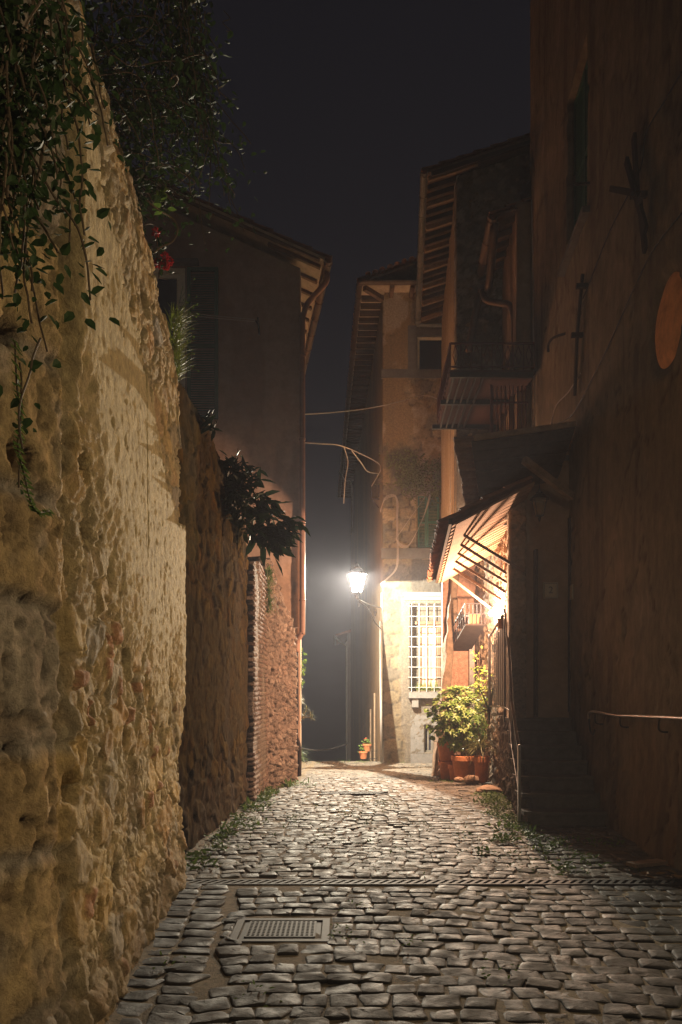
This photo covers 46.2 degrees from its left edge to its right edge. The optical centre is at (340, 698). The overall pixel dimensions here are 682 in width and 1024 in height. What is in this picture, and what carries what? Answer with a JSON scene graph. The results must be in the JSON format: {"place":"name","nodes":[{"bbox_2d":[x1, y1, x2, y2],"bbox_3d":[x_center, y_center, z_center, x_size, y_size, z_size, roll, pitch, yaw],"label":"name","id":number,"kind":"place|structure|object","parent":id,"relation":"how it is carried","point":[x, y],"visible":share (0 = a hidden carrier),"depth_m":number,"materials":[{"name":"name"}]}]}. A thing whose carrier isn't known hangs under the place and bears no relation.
{"place":"outdoors","nodes":[
{"label":"outdoors","id":0,"kind":"place"},
{"bbox_2d":[79,0,530,704],"label":"sky","id":1,"kind":"structure","parent":0,"point":[346,102],"materials":[{"name":"black"}]},
{"bbox_2d":[301,705,345,761],"bbox_3d":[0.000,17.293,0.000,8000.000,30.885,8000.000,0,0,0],"label":"terrain","id":2,"kind":"structure","parent":0,"point":[325,728],"depth_m":774.04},
{"bbox_2d":[132,170,332,775],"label":"pink house","id":3,"kind":"structure","parent":2,"relation":"on","point":[246,383],"depth_m":17.30,"materials":[{"name":"paint"}]},
{"bbox_2d":[153,268,184,387],"bbox_3d":[-3.834,-7.701,17.378,0.926,3.237,0.112,0,0,0],"label":"window","id":4,"kind":"structure","parent":3,"relation":"in","point":[169,285],"depth_m":17.41,"materials":[{"name":"grey glass"}]},
{"bbox_2d":[169,310,259,334],"bbox_3d":[-2.688,-8.009,17.152,1.924,0.478,0.339,0,0,0],"label":"clothes line","id":5,"kind":"object","parent":3,"relation":"attached to","point":[257,321],"visible":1,"depth_m":17.00,"materials":[{"name":"metal"}]},
{"bbox_2d":[301,648,306,685],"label":"wall plant","id":6,"kind":"object","parent":3,"relation":"attached to","point":[302,662],"depth_m":17.78,"materials":[{"name":"green plant"}]},
{"bbox_2d":[301,705,314,720],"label":"wall plant","id":7,"kind":"object","parent":3,"relation":"attached to","point":[310,714],"depth_m":17.79,"materials":[{"name":"green plant"}]},
{"bbox_2d":[301,742,347,750],"bbox_3d":[-0.504,1.606,26.999,0.060,0.320,6.187,0,0,14],"label":"cable","id":8,"kind":"object","parent":3,"relation":"attached to","point":[323,749],"visible":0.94,"depth_m":26.54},
{"bbox_2d":[305,442,380,503],"bbox_3d":[0.202,-6.124,21.058,0.325,2.294,7.801,0,0,13],"label":"overhead cable","id":9,"kind":"object","parent":3,"relation":"attached to","point":[347,461],"visible":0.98,"depth_m":20.40,"materials":[{"name":"black rubber"}]},
{"bbox_2d":[305,395,436,414],"bbox_3d":[1.014,-7.715,21.134,0.371,3.158,8.520,0,0,28],"label":"overhead cable","id":10,"kind":"object","parent":3,"relation":"attached to","point":[370,407],"visible":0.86,"depth_m":20.25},
{"bbox_2d":[333,629,350,760],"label":"house","id":11,"kind":"structure","parent":2,"relation":"on","point":[342,637],"depth_m":52.00,"materials":[{"name":"grey paint"}]},
{"bbox_2d":[338,256,441,762],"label":"corner house","id":12,"kind":"structure","parent":2,"relation":"on","point":[395,353],"depth_m":24.98,"materials":[{"name":"paint"}]},
{"bbox_2d":[346,563,381,629],"bbox_3d":[0.814,-2.914,23.302,0.580,1.628,3.482,0,0,15],"label":"street lamp","id":13,"kind":"object","parent":12,"relation":"attached to","point":[357,570],"visible":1,"depth_m":21.86,"materials":[{"name":"black metal"}]},
{"bbox_2d":[361,735,371,751],"bbox_3d":[0.944,1.512,26.991,0.505,0.544,0.338,0,0,11],"label":"hanging pot","id":14,"kind":"object","parent":12,"relation":"attached to","point":[367,747],"visible":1,"depth_m":26.91,"materials":[{"name":"ceramic"}]},
{"bbox_2d":[358,744,376,758],"bbox_3d":[0.860,1.778,27.085,0.646,0.516,0.356,0,0,-30],"label":"hanging pot","id":15,"kind":"object","parent":12,"relation":"attached to","point":[362,753],"visible":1,"depth_m":26.91,"materials":[{"name":"ceramic"}]},
{"bbox_2d":[375,443,441,506],"bbox_3d":[2.278,-6.956,24.837,2.456,2.005,0.181,0,0,0],"label":"wall ivy","id":16,"kind":"object","parent":12,"relation":"attached to","point":[417,477],"depth_m":24.86,"materials":[{"name":"green plant"}]},
{"bbox_2d":[415,680,440,690],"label":"window plant","id":17,"kind":"object","parent":12,"relation":"on","point":[424,689],"depth_m":24.95,"materials":[{"name":"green plant"}]},
{"bbox_2d":[424,725,432,751],"bbox_3d":[2.725,1.250,25.100,0.283,0.833,0.080,0,0,0],"label":"window","id":18,"kind":"structure","parent":12,"relation":"in","point":[428,744],"depth_m":25.06,"materials":[{"name":"metal"}]},
{"bbox_2d":[417,337,441,368],"bbox_3d":[2.842,-10.767,25.065,0.917,1.067,0.090,0,0,0],"label":"window","id":19,"kind":"structure","parent":12,"relation":"in","point":[428,348],"depth_m":25.07,"materials":[{"name":"grey glass"}]},
{"bbox_2d":[105,761,681,1023],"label":"road","id":20,"kind":"structure","parent":0,"point":[625,993],"depth_m":5.69,"materials":[{"name":"grey stone"}]},
{"bbox_2d":[0,0,186,1023],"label":"stone wall","id":21,"kind":"structure","parent":20,"relation":"on","point":[93,844],"depth_m":3.71,"materials":[{"name":"beige stone"}]},
{"bbox_2d":[0,128,78,493],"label":"hanging ivy","id":22,"kind":"object","parent":21,"relation":"attached to","point":[33,365],"visible":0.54,"depth_m":2.46,"materials":[{"name":"green plant"}]},
{"bbox_2d":[10,337,54,518],"bbox_3d":[-0.996,-0.844,2.598,0.028,0.491,0.437,0,0,-4],"label":"ivy trail","id":23,"kind":"object","parent":22,"relation":"hanging from","point":[32,507],"visible":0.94,"depth_m":2.47,"materials":[{"name":"green plant"}]},
{"bbox_2d":[0,0,131,351],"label":"hanging ivy","id":24,"kind":"object","parent":21,"relation":"attached to","point":[18,62],"visible":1,"depth_m":2.41,"materials":[{"name":"green plant"}]},
{"bbox_2d":[82,0,242,252],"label":"hanging ivy","id":25,"kind":"object","parent":21,"relation":"on","point":[136,114],"visible":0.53,"depth_m":4.91,"materials":[{"name":"green plant"}]},
{"bbox_2d":[148,226,173,278],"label":"geranium","id":26,"kind":"object","parent":25,"relation":"attached to","point":[165,264],"visible":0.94,"depth_m":6.31,"materials":[{"name":"red plant"}]},
{"bbox_2d":[146,184,178,252],"bbox_3d":[-1.292,-3.499,5.805,0.199,0.431,0.216,0,0,0],"label":"vine","id":27,"kind":"object","parent":25,"relation":"attached to","point":[163,196],"visible":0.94,"depth_m":5.80,"materials":[{"name":"green plant"}]},
{"bbox_2d":[89,0,266,252],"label":"hanging ivy","id":28,"kind":"object","parent":21,"relation":"on","point":[198,87],"visible":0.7,"depth_m":5.38,"materials":[{"name":"green plant"}]},
{"bbox_2d":[154,72,213,184],"bbox_3d":[-1.100,-4.001,5.600,0.416,0.809,0.007,0,0,0],"label":"vine","id":29,"kind":"object","parent":28,"relation":"hanging from","point":[207,147],"visible":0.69,"depth_m":5.60,"materials":[{"name":"plant"}]},
{"bbox_2d":[166,278,199,381],"bbox_3d":[-1.407,-3.218,7.044,0.337,0.895,0.477,0,0,0],"label":"grass tuft","id":30,"kind":"object","parent":21,"relation":"on","point":[178,338],"visible":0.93,"depth_m":7.00,"materials":[{"name":"green plant"}]},
{"bbox_2d":[177,381,248,853],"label":"stone wall","id":31,"kind":"structure","parent":20,"relation":"on","point":[212,770],"depth_m":9.45,"materials":[{"name":"brown stone"}]},
{"bbox_2d":[199,410,222,440],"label":"evergreen shrub","id":32,"kind":"object","parent":31,"relation":"on","point":[207,423],"visible":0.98,"depth_m":8.94,"materials":[{"name":"green plant"}]},
{"bbox_2d":[218,448,274,543],"bbox_3d":[-1.322,-2.635,10.473,1.094,1.223,0.762,0,0,-19],"label":"evergreen shrub","id":33,"kind":"object","parent":31,"relation":"on","point":[236,488],"visible":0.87,"depth_m":10.45,"materials":[{"name":"green plant"}]},
{"bbox_2d":[242,490,310,574],"bbox_3d":[-0.977,-2.458,11.623,1.074,1.307,0.737,0,0,0],"label":"evergreen shrub","id":34,"kind":"object","parent":31,"relation":"attached to","point":[280,535],"visible":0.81,"depth_m":11.62,"materials":[{"name":"green plant"}]},
{"bbox_2d":[246,561,267,800],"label":"brick pier","id":35,"kind":"structure","parent":20,"relation":"on","point":[257,734],"depth_m":12.78,"materials":[{"name":"brown brick"}]},
{"bbox_2d":[247,556,298,786],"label":"stone wall","id":36,"kind":"structure","parent":20,"relation":"on","point":[282,708],"depth_m":14.75,"materials":[{"name":"brown stone"}]},
{"bbox_2d":[264,563,278,615],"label":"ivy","id":37,"kind":"object","parent":36,"relation":"attached to","point":[269,582],"visible":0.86,"depth_m":13.98,"materials":[{"name":"green plant"}]},
{"bbox_2d":[230,918,329,942],"bbox_3d":[-0.410,1.617,5.515,0.660,0.066,0.550,0,0,0],"label":"drain cover","id":38,"kind":"object","parent":20,"relation":"on","point":[264,930],"visible":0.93,"depth_m":5.49,"materials":[{"name":"metal"}]},
{"bbox_2d":[318,791,388,795],"bbox_3d":[0.200,1.648,13.600,1.200,0.106,0.300,0,0,0],"label":"drain channel","id":39,"kind":"object","parent":20,"relation":"on","point":[357,793],"visible":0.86,"depth_m":13.62,"materials":[{"name":"stone"}]},
{"bbox_2d":[149,759,645,1006],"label":"weeds","id":40,"kind":"object","parent":20,"relation":"on","point":[493,797],"visible":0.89,"depth_m":9.21,"materials":[{"name":"green plant"}]},
{"bbox_2d":[186,879,681,886],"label":"drain channel","id":41,"kind":"object","parent":20,"relation":"on","point":[519,882],"visible":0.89,"depth_m":6.97,"materials":[{"name":"metal"}]},
{"bbox_2d":[438,761,452,779],"bbox_3d":[2.170,1.462,16.350,0.357,0.360,0.357,0,0,0],"label":"flower pot","id":42,"kind":"object","parent":20,"relation":"on","point":[444,770],"visible":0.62,"depth_m":16.23,"materials":[{"name":"ceramic"}]},
{"bbox_2d":[437,742,454,760],"bbox_3d":[2.160,1.082,16.350,0.399,0.380,0.399,0,0,0],"label":"flower pot","id":43,"kind":"object","parent":42,"relation":"on","point":[445,753],"visible":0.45,"depth_m":16.21,"materials":[{"name":"ceramic"}]},
{"bbox_2d":[424,700,450,745],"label":"leaf plant","id":44,"kind":"object","parent":43,"relation":"in","point":[431,730],"visible":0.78,"depth_m":15.89,"materials":[{"name":"green plant"}]},
{"bbox_2d":[448,764,454,779],"bbox_3d":[2.270,1.471,16.000,0.252,0.300,0.252,0,0,0],"label":"flower pot","id":45,"kind":"object","parent":20,"relation":"on","point":[451,772],"visible":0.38,"depth_m":15.92,"materials":[{"name":"ceramic"}]},
{"bbox_2d":[454,777,463,781],"bbox_3d":[2.340,1.592,15.748,0.248,0.126,0.202,0,0,0],"label":"loose stone","id":46,"kind":"object","parent":20,"relation":"on","point":[458,779],"visible":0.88,"depth_m":15.67,"materials":[{"name":"beige stone"}]},
{"bbox_2d":[451,755,476,777],"bbox_3d":[2.440,1.337,15.850,0.525,0.420,0.525,0,0,0],"label":"flower pot","id":47,"kind":"object","parent":20,"relation":"on","point":[460,767],"visible":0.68,"depth_m":15.67,"materials":[{"name":"ceramic"}]},
{"bbox_2d":[426,685,487,755],"bbox_3d":[2.330,0.455,15.942,1.200,1.463,1.140,0,0,36],"label":"variegated bush","id":48,"kind":"object","parent":47,"relation":"in","point":[459,731],"visible":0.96,"depth_m":15.73,"materials":[{"name":"green plant"}]},
{"bbox_2d":[464,775,479,784],"bbox_3d":[2.501,1.558,15.298,0.298,0.205,0.258,0,0,0],"label":"loose stone","id":49,"kind":"object","parent":20,"relation":"on","point":[471,779],"visible":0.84,"depth_m":15.21,"materials":[{"name":"brown stone"}]},
{"bbox_2d":[415,133,530,776],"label":"tall house","id":50,"kind":"structure","parent":20,"relation":"on","point":[461,197],"depth_m":17.99,"materials":[{"name":"brown paint"}]},
{"bbox_2d":[473,756,489,782],"bbox_3d":[2.700,1.356,15.380,0.315,0.500,0.315,0,0,0],"label":"flower pot","id":51,"kind":"object","parent":20,"relation":"on","point":[481,764],"visible":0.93,"depth_m":15.27,"materials":[{"name":"ceramic"}]},
{"bbox_2d":[459,729,496,770],"bbox_3d":[2.689,0.946,15.383,0.806,0.827,0.846,0,0,25],"label":"spiky plant","id":52,"kind":"object","parent":51,"relation":"in","point":[480,747],"visible":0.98,"depth_m":15.30,"materials":[{"name":"green plant"}]},
{"bbox_2d":[475,785,501,794],"bbox_3d":[2.478,1.532,13.408,0.452,0.180,0.386,0,0,0],"label":"loose stone","id":53,"kind":"object","parent":20,"relation":"on","point":[486,788],"visible":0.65,"depth_m":13.28,"materials":[{"name":"beige stone"}]},
{"bbox_2d":[432,197,568,784],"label":"narrow house","id":54,"kind":"structure","parent":20,"relation":"on","point":[490,400],"depth_m":15.97,"materials":[{"name":"paint"}]},
{"bbox_2d":[453,603,484,649],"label":"balcony","id":55,"kind":"structure","parent":54,"relation":"attached to","point":[468,636],"depth_m":17.02,"materials":[{"name":"metal"}]},
{"bbox_2d":[466,614,479,623],"bbox_3d":[2.767,-1.657,16.720,0.254,0.194,0.231,0,0,0],"label":"flower pot","id":56,"kind":"object","parent":55,"relation":"on","point":[474,618],"visible":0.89,"depth_m":16.62,"materials":[{"name":"beige plastic"}]},
{"bbox_2d":[426,475,534,612],"bbox_3d":[2.229,-2.447,13.576,1.435,1.629,4.037,0,0,4],"label":"tiled canopy","id":57,"kind":"object","parent":54,"relation":"attached to","point":[468,536],"visible":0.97,"depth_m":12.78,"materials":[{"name":"ceramic"}]},
{"bbox_2d":[470,645,491,715],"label":"climbing plant","id":58,"kind":"object","parent":54,"relation":"attached to","point":[477,690],"visible":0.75,"depth_m":15.97,"materials":[{"name":"green plant"}]},
{"bbox_2d":[497,715,606,827],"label":"stone steps","id":59,"kind":"structure","parent":20,"relation":"on","point":[557,785],"depth_m":11.01,"materials":[{"name":"grey stone"}]},
{"bbox_2d":[488,609,520,824],"bbox_3d":[2.566,0.070,12.494,0.160,3.100,4.866,0,0,6],"label":"stair railing","id":60,"kind":"object","parent":59,"relation":"on","point":[502,687],"visible":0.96,"depth_m":13.13,"materials":[{"name":"metal"}]},
{"bbox_2d":[460,683,491,720],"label":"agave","id":61,"kind":"object","parent":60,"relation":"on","point":[488,708],"visible":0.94,"depth_m":14.86,"materials":[{"name":"green plant"}]},
{"bbox_2d":[497,618,501,628],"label":"flower pot","id":62,"kind":"object","parent":60,"relation":"on","point":[499,620],"visible":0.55,"depth_m":13.45,"materials":[{"name":"ceramic"}]},
{"bbox_2d":[507,461,571,717],"bbox_3d":[3.090,-0.950,12.516,0.940,5.500,0.449,0,0,0],"label":"entrance front","id":63,"kind":"object","parent":59,"relation":"on","point":[538,624],"visible":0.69,"depth_m":12.43,"materials":[{"name":"paint"}]},
{"bbox_2d":[453,421,576,525],"bbox_3d":[2.727,-3.320,12.376,1.715,1.413,3.086,0,0,14],"label":"boarded canopy","id":64,"kind":"object","parent":63,"relation":"attached to","point":[489,463],"visible":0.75,"depth_m":11.73,"materials":[{"name":"wood"}]},
{"bbox_2d":[529,478,548,521],"bbox_3d":[3.001,-3.176,12.100,0.300,1.000,0.300,0,0,0],"label":"porch lantern","id":65,"kind":"object","parent":64,"relation":"hanging from","point":[539,496],"visible":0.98,"depth_m":12.06,"materials":[{"name":"black metal"}]},
{"bbox_2d":[543,582,557,597],"bbox_3d":[3.244,-1.675,12.378,0.224,0.244,0.044,0,0,0],"label":"house number","id":66,"kind":"object","parent":63,"relation":"attached to","point":[550,589],"visible":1,"depth_m":12.37,"materials":[{"name":"tile"}]},
{"bbox_2d":[530,0,681,869],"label":"plaster house","id":67,"kind":"structure","parent":20,"relation":"on","point":[604,74],"depth_m":9.74,"materials":[{"name":"orange paint"}]},
{"bbox_2d":[531,200,534,426],"bbox_3d":[3.729,-7.508,15.537,0.022,4.575,0.379,0,0,4],"label":"wall cable","id":68,"kind":"object","parent":67,"relation":"attached to","point":[533,304],"depth_m":15.50,"materials":[{"name":"black rubber"}]},
{"bbox_2d":[550,373,580,423],"bbox_3d":[3.549,-4.787,12.832,0.020,0.201,2.521,0,0,4],"label":"wall cable","id":69,"kind":"object","parent":67,"relation":"attached to","point":[562,398],"depth_m":12.85,"materials":[{"name":"black rubber"}]},
{"bbox_2d":[570,584,572,599],"bbox_3d":[3.530,-1.629,12.248,0.020,0.220,0.160,0,0,4],"label":"wall plaque","id":70,"kind":"object","parent":67,"relation":"attached to","point":[571,592],"depth_m":12.21,"materials":[{"name":"tile"}]},
{"bbox_2d":[571,274,587,395],"bbox_3d":[3.406,-5.238,11.525,0.170,1.559,0.656,0,0,4],"label":"wall tie","id":71,"kind":"object","parent":67,"relation":"attached to","point":[580,286],"depth_m":11.52,"materials":[{"name":"metal"}]},
{"bbox_2d":[560,213,681,422],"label":"wall cable","id":72,"kind":"object","parent":67,"relation":"attached to","point":[675,220],"depth_m":9.29,"materials":[{"name":"black rubber"}]},
{"bbox_2d":[609,132,648,253],"bbox_3d":[3.174,-5.484,8.649,0.255,1.475,1.090,0,0,0],"label":"wall tie","id":73,"kind":"object","parent":67,"relation":"attached to","point":[636,194],"depth_m":8.65,"materials":[{"name":"metal"}]},
{"bbox_2d":[583,71,681,298],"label":"wall cable","id":74,"kind":"object","parent":67,"relation":"attached to","point":[639,172],"depth_m":8.69,"materials":[{"name":"black rubber"}]},
{"bbox_2d":[587,710,681,735],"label":"handrail","id":75,"kind":"object","parent":67,"relation":"attached to","point":[642,716],"visible":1,"depth_m":8.92,"materials":[{"name":"metal"}]},
{"bbox_2d":[626,858,667,867],"bbox_3d":[2.905,1.562,7.595,0.401,0.035,0.139,0,0,-24],"label":"loose plank","id":76,"kind":"object","parent":20,"relation":"on","point":[646,863],"visible":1,"depth_m":7.55,"materials":[{"name":"brown wood"}]},
{"bbox_2d":[638,870,681,878],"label":"fallen leaves","id":77,"kind":"object","parent":20,"relation":"on","point":[647,874],"visible":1,"depth_m":7.08,"materials":[{"name":"brown plant"}]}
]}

